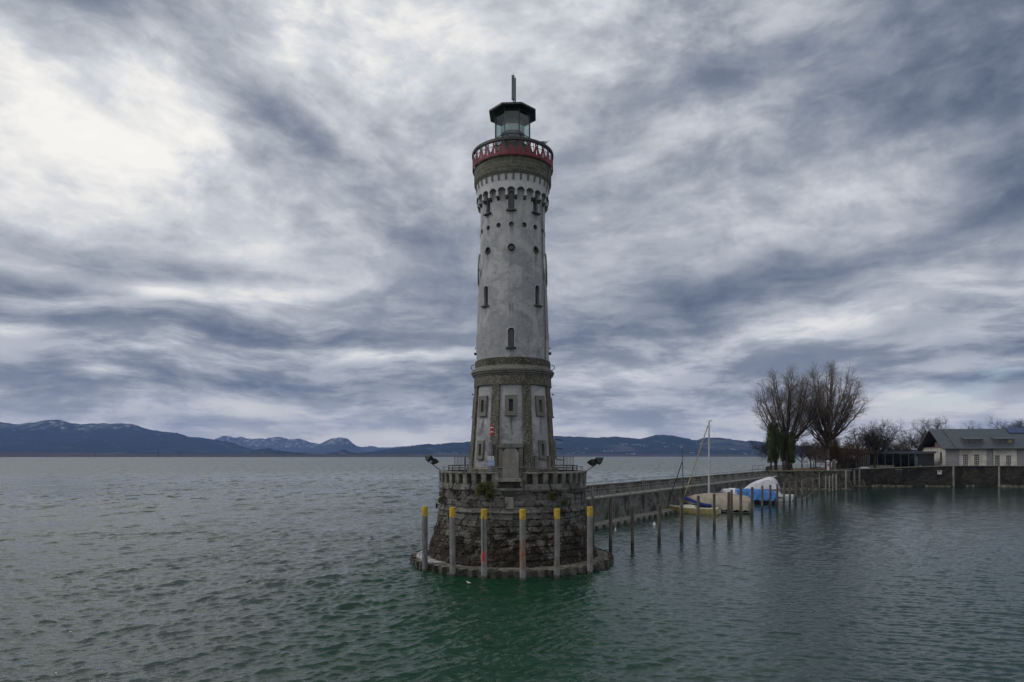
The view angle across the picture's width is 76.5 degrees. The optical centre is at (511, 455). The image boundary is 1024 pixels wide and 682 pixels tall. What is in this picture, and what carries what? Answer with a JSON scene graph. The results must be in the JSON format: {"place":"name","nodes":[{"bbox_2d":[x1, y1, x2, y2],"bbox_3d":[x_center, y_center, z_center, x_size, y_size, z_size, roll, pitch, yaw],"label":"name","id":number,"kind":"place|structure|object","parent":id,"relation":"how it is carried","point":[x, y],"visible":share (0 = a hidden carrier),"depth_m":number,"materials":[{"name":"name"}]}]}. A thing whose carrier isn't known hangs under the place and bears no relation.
{"place":"outdoors","nodes":[
{"label":"outdoors","id":0,"kind":"place"},
{"bbox_2d":[0,420,254,453],"bbox_3d":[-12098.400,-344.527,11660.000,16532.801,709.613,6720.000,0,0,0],"label":"mountains","id":1,"kind":"structure","parent":0,"point":[52,436],"depth_m":11184.85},
{"bbox_2d":[0,452,468,456],"bbox_3d":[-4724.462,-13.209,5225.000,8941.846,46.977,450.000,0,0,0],"label":"hills","id":2,"kind":"structure","parent":0,"point":[25,454],"depth_m":5191.75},
{"bbox_2d":[240,448,360,454],"bbox_3d":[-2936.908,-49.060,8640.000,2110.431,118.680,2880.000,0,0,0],"label":"hills","id":3,"kind":"structure","parent":0,"point":[280,452],"depth_m":8574.83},
{"bbox_2d":[214,436,405,452],"bbox_3d":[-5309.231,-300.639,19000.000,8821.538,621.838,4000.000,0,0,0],"label":"mountains","id":4,"kind":"structure","parent":0,"point":[288,445],"depth_m":18913.33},
{"bbox_2d":[301,437,364,453],"bbox_3d":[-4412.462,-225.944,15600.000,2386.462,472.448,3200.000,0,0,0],"label":"mountains","id":5,"kind":"structure","parent":0,"point":[332,445],"depth_m":15305.67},
{"bbox_2d":[0,457,1023,681],"bbox_3d":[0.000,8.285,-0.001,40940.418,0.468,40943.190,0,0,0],"label":"water","id":6,"kind":"structure","parent":0,"point":[201,569],"depth_m":41.19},
{"bbox_2d":[422,506,427,571],"bbox_3d":[-6.233,7.040,46.501,0.428,6.881,0.439,0,0,0],"label":"guard pile","id":7,"kind":"object","parent":6,"relation":"in","point":[424,538],"visible":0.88,"depth_m":46.34,"materials":[{"name":"yellow paint"}]},
{"bbox_2d":[449,507,455,576],"bbox_3d":[-4.087,7.010,44.748,0.428,6.941,0.439,0,0,0],"label":"guard pile","id":8,"kind":"object","parent":6,"relation":"in","point":[452,513],"visible":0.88,"depth_m":44.59,"materials":[{"name":"yellow paint"}]},
{"bbox_2d":[481,509,486,579],"bbox_3d":[-1.878,7.024,43.836,0.428,6.912,0.452,0,0,0],"label":"guard pile","id":9,"kind":"object","parent":6,"relation":"in","point":[483,544],"visible":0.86,"depth_m":43.67,"materials":[{"name":"yellow paint"}]},
{"bbox_2d":[410,547,613,578],"bbox_3d":[-0.005,8.565,52.000,16.073,1.829,16.128,0,0,0],"label":"sheet pile ring","id":10,"kind":"object","parent":6,"relation":"in","point":[496,573],"visible":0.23,"depth_m":45.32,"materials":[{"name":"concrete"}]},
{"bbox_2d":[417,548,440,562],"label":"gravel","id":11,"kind":"structure","parent":10,"relation":"on","point":[420,557],"depth_m":48.80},
{"bbox_2d":[428,465,597,567],"bbox_3d":[0.054,5.011,51.956,13.904,8.538,13.901,0,0,0],"label":"stone bastion","id":12,"kind":"object","parent":10,"relation":"on","point":[507,502],"visible":0.74,"depth_m":46.65,"materials":[{"name":"stone"}]},
{"bbox_2d":[425,455,439,469],"bbox_3d":[-6.188,0.529,50.755,1.289,1.226,0.698,0,0,-18],"label":"floodlight","id":13,"kind":"object","parent":12,"relation":"on","point":[428,458],"visible":1,"depth_m":50.59,"materials":[{"name":"black metal"}]},
{"bbox_2d":[438,492,444,503],"bbox_3d":[-5.276,3.174,49.149,0.524,0.928,1.050,0,0,-28],"label":"hanging shrub","id":14,"kind":"object","parent":12,"relation":"attached to","point":[441,500],"visible":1,"depth_m":49.05,"materials":[{"name":"green plant"}]},
{"bbox_2d":[454,456,468,471],"bbox_3d":[-4.000,0.840,53.000,1.420,1.680,0.100,0,0,0],"label":"bar fence","id":15,"kind":"object","parent":12,"relation":"on","point":[461,463],"visible":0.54,"depth_m":52.99,"materials":[{"name":"grey metal"}]},
{"bbox_2d":[474,481,494,498],"bbox_3d":[-1.908,2.405,46.182,1.561,1.369,0.707,0,0,18],"label":"hanging shrub","id":16,"kind":"object","parent":12,"relation":"attached to","point":[482,488],"visible":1,"depth_m":46.07,"materials":[{"name":"green plant"}]},
{"bbox_2d":[488,456,494,465],"bbox_3d":[-1.515,0.367,47.065,0.510,0.698,0.030,0,0,0],"label":"notice sign","id":17,"kind":"object","parent":12,"relation":"attached to","point":[491,463],"visible":1,"depth_m":47.06,"materials":[{"name":"blue"}]},
{"bbox_2d":[490,424,493,471],"bbox_3d":[-1.455,-0.070,47.300,0.312,4.500,0.320,0,0,0],"label":"signal light","id":18,"kind":"object","parent":12,"relation":"on","point":[491,430],"visible":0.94,"depth_m":47.24,"materials":[{"name":"red"}]},
{"bbox_2d":[467,72,563,477],"bbox_3d":[0.258,-14.420,51.928,7.737,32.600,7.486,0,0,0],"label":"lighthouse","id":19,"kind":"object","parent":12,"relation":"on","point":[512,373],"visible":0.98,"depth_m":49.53,"materials":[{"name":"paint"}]},
{"bbox_2d":[476,440,484,458],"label":"window","id":20,"kind":"structure","parent":19,"relation":"in","point":[480,444],"depth_m":49.65,"materials":[{"name":"stone"}]},
{"bbox_2d":[477,396,487,416],"bbox_3d":[-2.228,-3.819,49.903,0.365,1.576,0.960,0,0,-42],"label":"window","id":21,"kind":"structure","parent":19,"relation":"in","point":[482,411],"depth_m":49.83,"materials":[{"name":"stone"}]},
{"bbox_2d":[481,285,488,307],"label":"window","id":22,"kind":"structure","parent":19,"relation":"in","point":[487,290],"depth_m":50.27,"materials":[{"name":"white paint"}]},
{"bbox_2d":[483,194,491,215],"bbox_3d":[-1.841,-19.451,50.258,0.400,1.622,0.760,0,0,-42],"label":"window","id":23,"kind":"structure","parent":19,"relation":"in","point":[489,212],"depth_m":50.27,"materials":[{"name":"white paint"}]},
{"bbox_2d":[504,395,516,415],"bbox_3d":[-0.081,-3.819,48.956,0.965,1.576,0.520,0,0,0],"label":"window","id":24,"kind":"structure","parent":19,"relation":"in","point":[510,405],"depth_m":48.83,"materials":[{"name":"stone"}]},
{"bbox_2d":[498,443,522,477],"bbox_3d":[-0.090,0.425,48.479,1.894,2.710,0.589,0,0,0],"label":"door","id":25,"kind":"structure","parent":19,"relation":"in","point":[510,457],"depth_m":48.26,"materials":[{"name":"stone"}]},
{"bbox_2d":[506,190,515,210],"bbox_3d":[-0.056,-19.452,49.420,0.771,1.624,0.423,0,0,0],"label":"window","id":26,"kind":"structure","parent":19,"relation":"in","point":[511,197],"depth_m":49.59,"materials":[{"name":"white paint"}]},
{"bbox_2d":[506,327,515,348],"bbox_3d":[-0.069,-8.943,49.117,0.771,1.644,0.423,0,0,0],"label":"window","id":27,"kind":"structure","parent":19,"relation":"in","point":[510,331],"depth_m":49.29,"materials":[{"name":"white paint"}]},
{"bbox_2d":[532,193,540,214],"bbox_3d":[1.802,-19.452,50.099,0.760,1.623,0.400,0,0,-42],"label":"window","id":28,"kind":"structure","parent":19,"relation":"in","point":[533,203],"depth_m":50.17,"materials":[{"name":"white paint"}]},
{"bbox_2d":[534,285,542,306],"bbox_3d":[1.954,-12.336,49.969,0.760,1.683,0.400,0,0,-43],"label":"window","id":29,"kind":"structure","parent":19,"relation":"in","point":[535,289],"depth_m":50.04,"materials":[{"name":"white paint"}]},
{"bbox_2d":[535,395,545,416],"bbox_3d":[2.114,-3.819,49.758,0.960,1.576,0.491,0,0,-42],"label":"window","id":30,"kind":"structure","parent":19,"relation":"in","point":[542,398],"depth_m":49.63,"materials":[{"name":"stone"}]},
{"bbox_2d":[538,440,547,458],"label":"window","id":31,"kind":"structure","parent":19,"relation":"in","point":[541,443],"depth_m":49.43,"materials":[{"name":"stone"}]},
{"bbox_2d":[548,491,557,500],"bbox_3d":[2.902,2.837,46.669,0.903,0.775,0.507,0,0,-28],"label":"hanging shrub","id":32,"kind":"object","parent":12,"relation":"attached to","point":[553,497],"visible":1,"depth_m":46.60,"materials":[{"name":"green plant"}]},
{"bbox_2d":[556,456,573,471],"bbox_3d":[4.300,0.840,53.000,1.620,1.680,0.100,0,0,0],"label":"bar fence","id":33,"kind":"object","parent":12,"relation":"on","point":[566,464],"visible":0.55,"depth_m":52.99,"materials":[{"name":"grey metal"}]},
{"bbox_2d":[586,457,603,471],"bbox_3d":[6.314,0.714,50.329,1.485,1.225,0.788,0,0,0],"label":"floodlight","id":34,"kind":"object","parent":12,"relation":"on","point":[595,461],"visible":0.94,"depth_m":50.08,"materials":[{"name":"black metal"}]},
{"bbox_2d":[438,550,606,569],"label":"gravel","id":35,"kind":"structure","parent":10,"relation":"on","point":[585,563],"depth_m":46.17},
{"bbox_2d":[519,509,525,580],"bbox_3d":[0.713,7.002,43.141,0.428,6.956,0.439,0,0,0],"label":"guard pile","id":36,"kind":"object","parent":6,"relation":"in","point":[522,515],"visible":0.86,"depth_m":42.97,"materials":[{"name":"yellow paint"}]},
{"bbox_2d":[554,508,559,578],"bbox_3d":[3.038,7.028,44.096,0.428,6.905,0.428,0,0,0],"label":"guard pile","id":37,"kind":"object","parent":6,"relation":"in","point":[556,543],"visible":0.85,"depth_m":43.92,"materials":[{"name":"yellow paint"}]},
{"bbox_2d":[587,506,592,573],"bbox_3d":[5.471,7.018,45.632,0.428,6.924,0.439,0,0,0],"label":"guard pile","id":38,"kind":"object","parent":6,"relation":"in","point":[589,539],"visible":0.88,"depth_m":45.46,"materials":[{"name":"yellow paint"}]},
{"bbox_2d":[591,496,593,533],"bbox_3d":[7.911,7.108,63.879,0.320,6.344,0.336,0,0,0],"label":"mooring post","id":39,"kind":"object","parent":6,"relation":"in","point":[592,501],"visible":0.41,"depth_m":63.75,"materials":[{"name":"brown wood"}]},
{"bbox_2d":[609,499,611,552],"bbox_3d":[8.439,7.001,55.626,0.291,6.557,0.277,0,0,-26],"label":"mooring post","id":40,"kind":"object","parent":6,"relation":"in","point":[610,525],"visible":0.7,"depth_m":55.51,"materials":[{"name":"brown wood"}]},
{"bbox_2d":[630,506,633,550],"bbox_3d":[10.537,7.339,56.891,0.314,5.882,0.298,-1,0,-5],"label":"mooring post","id":41,"kind":"object","parent":6,"relation":"in","point":[632,527],"visible":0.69,"depth_m":56.78,"materials":[{"name":"brown wood"}]},
{"bbox_2d":[657,505,660,544],"bbox_3d":[13.735,7.407,60.635,0.320,5.746,0.336,0,1,-43],"label":"mooring post","id":42,"kind":"object","parent":6,"relation":"in","point":[659,527],"visible":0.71,"depth_m":60.51,"materials":[{"name":"brown wood"}]},
{"bbox_2d":[679,498,682,539],"bbox_3d":[16.853,7.216,64.649,0.362,6.128,0.381,0,0,-36],"label":"mooring post","id":43,"kind":"object","parent":6,"relation":"in","point":[681,520],"visible":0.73,"depth_m":64.50,"materials":[{"name":"brown wood"}]},
{"bbox_2d":[586,471,782,528],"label":"mole","id":44,"kind":"object","parent":6,"relation":"in","point":[637,501],"visible":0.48,"depth_m":91.03,"materials":[{"name":"concrete"}]},
{"bbox_2d":[590,486,595,522],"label":"mole ladder","id":45,"kind":"object","parent":44,"relation":"attached to","point":[594,500],"visible":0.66,"depth_m":75.70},
{"bbox_2d":[609,485,614,518],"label":"mole ladder","id":46,"kind":"object","parent":44,"relation":"attached to","point":[612,499],"visible":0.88,"depth_m":79.86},
{"bbox_2d":[628,483,630,515],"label":"mole ladder","id":47,"kind":"object","parent":44,"relation":"attached to","point":[629,491],"visible":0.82,"depth_m":83.89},
{"bbox_2d":[642,482,646,512],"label":"mole ladder","id":48,"kind":"object","parent":44,"relation":"attached to","point":[646,495],"visible":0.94,"depth_m":88.69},
{"bbox_2d":[586,469,765,482],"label":"coping","id":49,"kind":"object","parent":44,"relation":"attached to","point":[670,476],"visible":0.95,"depth_m":103.64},
{"bbox_2d":[586,472,777,498],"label":"mole railing","id":50,"kind":"object","parent":44,"relation":"on","point":[656,485],"visible":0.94,"depth_m":94.96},
{"bbox_2d":[668,447,720,514],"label":"sailing boat","id":51,"kind":"object","parent":6,"relation":"on","point":[692,509],"visible":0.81,"depth_m":94.04,"materials":[{"name":"plastic"}]},
{"bbox_2d":[696,496,699,534],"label":"mooring post","id":52,"kind":"object","parent":6,"relation":"in","point":[698,518],"visible":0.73,"depth_m":68.26,"materials":[{"name":"brown wood"}]},
{"bbox_2d":[713,494,715,529],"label":"mooring post","id":53,"kind":"object","parent":6,"relation":"in","point":[714,511],"visible":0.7,"depth_m":72.48,"materials":[{"name":"brown wood"}]},
{"bbox_2d":[684,422,753,512],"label":"sailing boat","id":54,"kind":"object","parent":6,"relation":"on","point":[721,500],"visible":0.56,"depth_m":96.61,"materials":[{"name":"grey"}]},
{"bbox_2d":[727,492,729,524],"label":"mooring post","id":55,"kind":"object","parent":6,"relation":"in","point":[728,508],"visible":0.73,"depth_m":77.56,"materials":[{"name":"brown wood"}]},
{"bbox_2d":[730,490,732,521],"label":"mooring post","id":56,"kind":"object","parent":6,"relation":"in","point":[731,502],"visible":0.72,"depth_m":81.11,"materials":[{"name":"brown wood"}]},
{"bbox_2d":[739,488,741,519],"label":"mooring post","id":57,"kind":"object","parent":6,"relation":"in","point":[740,503],"visible":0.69,"depth_m":84.25,"materials":[{"name":"brown wood"}]},
{"bbox_2d":[718,488,778,504],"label":"covered boat","id":58,"kind":"object","parent":6,"relation":"on","point":[756,495],"visible":0.52,"depth_m":112.00,"materials":[{"name":"blue"}]},
{"bbox_2d":[750,487,753,516],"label":"mooring post","id":59,"kind":"object","parent":6,"relation":"in","point":[751,510],"visible":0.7,"depth_m":87.94,"materials":[{"name":"brown wood"}]},
{"bbox_2d":[761,486,762,513],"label":"mooring post","id":60,"kind":"object","parent":6,"relation":"in","point":[761,499],"visible":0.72,"depth_m":93.08,"materials":[{"name":"brown wood"}]},
{"bbox_2d":[744,476,793,500],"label":"motor cruiser","id":61,"kind":"object","parent":6,"relation":"on","point":[765,483],"visible":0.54,"depth_m":120.36,"materials":[{"name":"white plastic"}]},
{"bbox_2d":[769,485,771,509],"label":"mooring post","id":62,"kind":"object","parent":6,"relation":"in","point":[770,506],"visible":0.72,"depth_m":99.12,"materials":[{"name":"brown wood"}]},
{"bbox_2d":[776,484,778,508],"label":"mooring post","id":63,"kind":"object","parent":6,"relation":"in","point":[777,505],"visible":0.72,"depth_m":102.34,"materials":[{"name":"brown wood"}]},
{"bbox_2d":[783,483,784,505],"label":"mooring post","id":64,"kind":"object","parent":6,"relation":"in","point":[783,494],"visible":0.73,"depth_m":106.95,"materials":[{"name":"brown wood"}]},
{"bbox_2d":[789,482,790,503],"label":"mooring post","id":65,"kind":"object","parent":6,"relation":"in","point":[789,492],"visible":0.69,"depth_m":111.97,"materials":[{"name":"brown wood"}]},
{"bbox_2d":[795,481,796,502],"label":"mooring post","id":66,"kind":"object","parent":6,"relation":"in","point":[795,491],"visible":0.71,"depth_m":115.00,"materials":[{"name":"brown wood"}]},
{"bbox_2d":[801,480,802,501],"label":"mooring post","id":67,"kind":"object","parent":6,"relation":"in","point":[801,490],"visible":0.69,"depth_m":117.58,"materials":[{"name":"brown wood"}]},
{"bbox_2d":[806,479,807,499],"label":"mooring post","id":68,"kind":"object","parent":6,"relation":"in","point":[806,489],"visible":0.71,"depth_m":121.53,"materials":[{"name":"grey wood"}]},
{"bbox_2d":[812,478,813,497],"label":"mooring post","id":69,"kind":"object","parent":6,"relation":"in","point":[812,487],"visible":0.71,"depth_m":127.26,"materials":[{"name":"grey wood"}]},
{"bbox_2d":[808,479,869,489],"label":"timber jetty","id":70,"kind":"object","parent":6,"relation":"in","point":[856,486],"visible":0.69,"depth_m":158.10,"materials":[{"name":"brown wood"}]},
{"bbox_2d":[952,466,954,486],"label":"quay post","id":71,"kind":"object","parent":6,"relation":"in","point":[953,477],"visible":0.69,"depth_m":173.19,"materials":[{"name":"grey wood"}]},
{"bbox_2d":[998,466,999,487],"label":"quay post","id":72,"kind":"object","parent":6,"relation":"in","point":[998,476],"visible":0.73,"depth_m":170.40,"materials":[{"name":"grey wood"}]},
{"bbox_2d":[0,0,1023,449],"label":"sky","id":73,"kind":"structure","parent":0,"point":[252,219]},
{"bbox_2d":[389,454,852,456],"bbox_3d":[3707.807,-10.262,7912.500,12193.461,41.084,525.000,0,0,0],"label":"shore","id":74,"kind":"structure","parent":0,"point":[651,455],"depth_m":7874.14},
{"bbox_2d":[358,435,917,454],"bbox_3d":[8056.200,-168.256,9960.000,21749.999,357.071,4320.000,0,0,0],"label":"hills","id":75,"kind":"structure","parent":0,"point":[593,445],"depth_m":9465.32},
{"bbox_2d":[767,467,869,473],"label":"ground","id":76,"kind":"structure","parent":0,"point":[814,469],"depth_m":183.01,"materials":[{"name":"brown plant"}]},
{"bbox_2d":[748,427,779,468],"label":"bare tree","id":77,"kind":"object","parent":76,"relation":"on","point":[763,446],"visible":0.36,"depth_m":192.13,"materials":[{"name":"brown plant"}]},
{"bbox_2d":[766,423,774,469],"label":"evergreen","id":78,"kind":"object","parent":76,"relation":"on","point":[770,442],"visible":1,"depth_m":159.54,"materials":[{"name":"green plant"}]},
{"bbox_2d":[773,423,781,469],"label":"evergreen","id":79,"kind":"object","parent":76,"relation":"on","point":[777,436],"visible":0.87,"depth_m":160.40,"materials":[{"name":"green plant"}]},
{"bbox_2d":[779,428,786,469],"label":"evergreen","id":80,"kind":"object","parent":76,"relation":"on","point":[783,452],"visible":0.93,"depth_m":162.57,"materials":[{"name":"green plant"}]},
{"bbox_2d":[748,362,828,469],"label":"bare tree","id":81,"kind":"object","parent":76,"relation":"on","point":[786,423],"visible":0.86,"depth_m":163.54,"materials":[{"name":"brown plant"}]},
{"bbox_2d":[786,431,796,469],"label":"evergreen","id":82,"kind":"object","parent":76,"relation":"on","point":[791,447],"visible":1,"depth_m":160.54,"materials":[{"name":"green plant"}]},
{"bbox_2d":[765,464,820,470],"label":"lakeside railing","id":83,"kind":"object","parent":76,"relation":"on","point":[768,467],"visible":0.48,"depth_m":201.50,"materials":[{"name":"black metal"}]},
{"bbox_2d":[795,441,818,468],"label":"bare tree","id":84,"kind":"object","parent":76,"relation":"on","point":[800,454],"visible":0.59,"depth_m":199.59,"materials":[{"name":"brown plant"}]},
{"bbox_2d":[768,470,850,489],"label":"quay wall","id":85,"kind":"structure","parent":76,"relation":"on","point":[786,477],"depth_m":159.62,"materials":[{"name":"stone"}]},
{"bbox_2d":[799,440,821,467],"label":"bare tree","id":86,"kind":"object","parent":76,"relation":"on","point":[808,449],"visible":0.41,"depth_m":203.13,"materials":[{"name":"brown plant"}]},
{"bbox_2d":[800,440,820,466],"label":"bare tree","id":87,"kind":"object","parent":76,"relation":"on","point":[812,447],"visible":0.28,"depth_m":209.88,"materials":[{"name":"brown plant"}]},
{"bbox_2d":[783,358,872,469],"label":"bare tree","id":88,"kind":"object","parent":76,"relation":"on","point":[829,417],"visible":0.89,"depth_m":163.49,"materials":[{"name":"brown plant"}]},
{"bbox_2d":[803,438,853,468],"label":"bare tree","id":89,"kind":"object","parent":76,"relation":"on","point":[820,458],"visible":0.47,"depth_m":180.43,"materials":[{"name":"brown plant"}]},
{"bbox_2d":[832,459,836,469],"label":"stone stele","id":90,"kind":"object","parent":76,"relation":"on","point":[834,461],"visible":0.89,"depth_m":165.72,"materials":[{"name":"stone"}]},
{"bbox_2d":[811,436,875,469],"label":"bare tree","id":91,"kind":"object","parent":76,"relation":"on","point":[837,454],"visible":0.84,"depth_m":169.47,"materials":[{"name":"brown plant"}]},
{"bbox_2d":[830,468,869,489],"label":"quay wall","id":92,"kind":"structure","parent":76,"relation":"on","point":[864,474],"depth_m":173.97,"materials":[{"name":"stone"}]},
{"bbox_2d":[836,458,865,467],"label":"wooden shelter","id":93,"kind":"object","parent":76,"relation":"on","point":[846,465],"visible":0.43,"depth_m":185.20,"materials":[{"name":"brown wood"}]},
{"bbox_2d":[842,428,875,451],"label":"bare tree","id":94,"kind":"object","parent":76,"relation":"on","point":[850,439],"visible":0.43,"depth_m":199.09,"materials":[{"name":"brown plant"}]},
{"bbox_2d":[850,418,906,467],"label":"bare tree","id":95,"kind":"object","parent":76,"relation":"on","point":[873,442],"visible":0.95,"depth_m":176.01,"materials":[{"name":"brown plant"}]},
{"bbox_2d":[855,426,904,450],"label":"bare tree","id":96,"kind":"object","parent":76,"relation":"on","point":[896,448],"visible":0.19,"depth_m":192.56,"materials":[{"name":"brown plant"}]},
{"bbox_2d":[851,451,935,466],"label":"glass pavilion","id":97,"kind":"structure","parent":76,"relation":"on","point":[907,458],"depth_m":183.96,"materials":[{"name":"glass"}]},
{"bbox_2d":[885,439,911,450],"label":"bare tree","id":98,"kind":"object","parent":76,"relation":"on","point":[899,446],"visible":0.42,"depth_m":203.96,"materials":[{"name":"brown plant"}]},
{"bbox_2d":[888,434,921,450],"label":"bare tree","id":99,"kind":"object","parent":76,"relation":"on","point":[912,443],"visible":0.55,"depth_m":212.87,"materials":[{"name":"brown plant"}]},
{"bbox_2d":[898,426,927,450],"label":"bare tree","id":100,"kind":"object","parent":76,"relation":"on","point":[921,437],"visible":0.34,"depth_m":222.00,"materials":[{"name":"brown plant"}]},
{"bbox_2d":[909,417,951,434],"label":"bare tree","id":101,"kind":"object","parent":76,"relation":"on","point":[935,425],"visible":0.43,"depth_m":231.10,"materials":[{"name":"brown plant"}]},
{"bbox_2d":[869,465,1023,486],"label":"quay wall","id":102,"kind":"structure","parent":76,"relation":"on","point":[968,476],"depth_m":174.66,"materials":[{"name":"stone"}]},
{"bbox_2d":[943,420,982,428],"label":"bare tree","id":103,"kind":"object","parent":76,"relation":"on","point":[969,426],"visible":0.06,"depth_m":237.88,"materials":[{"name":"brown plant"}]},
{"bbox_2d":[917,427,1023,465],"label":"harbour hall","id":104,"kind":"structure","parent":76,"relation":"on","point":[998,446],"depth_m":179.30,"materials":[{"name":"white paint"}]},
{"bbox_2d":[963,454,967,464],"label":"window","id":105,"kind":"structure","parent":104,"relation":"in","point":[965,456],"depth_m":178.88,"materials":[{"name":"glass"}]},
{"bbox_2d":[974,454,978,464],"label":"window","id":106,"kind":"structure","parent":104,"relation":"in","point":[976,456],"depth_m":178.10,"materials":[{"name":"glass"}]},
{"bbox_2d":[995,455,999,464],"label":"window","id":107,"kind":"structure","parent":104,"relation":"in","point":[997,457],"depth_m":176.75,"materials":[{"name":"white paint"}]},
{"bbox_2d":[1006,455,1010,464],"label":"window","id":108,"kind":"structure","parent":104,"relation":"in","point":[1008,457],"depth_m":176.07,"materials":[{"name":"glass"}]},
{"bbox_2d":[985,415,1023,428],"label":"bare tree","id":109,"kind":"object","parent":76,"relation":"on","point":[1018,425],"visible":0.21,"depth_m":231.00,"materials":[{"name":"brown plant"}]},
{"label":"pavement","id":110,"kind":"structure","parent":0,"visible":0},
{"bbox_2d":[878,465,893,467],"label":"planter","id":111,"kind":"object","parent":110,"relation":"on","point":[883,466],"visible":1,"depth_m":178.16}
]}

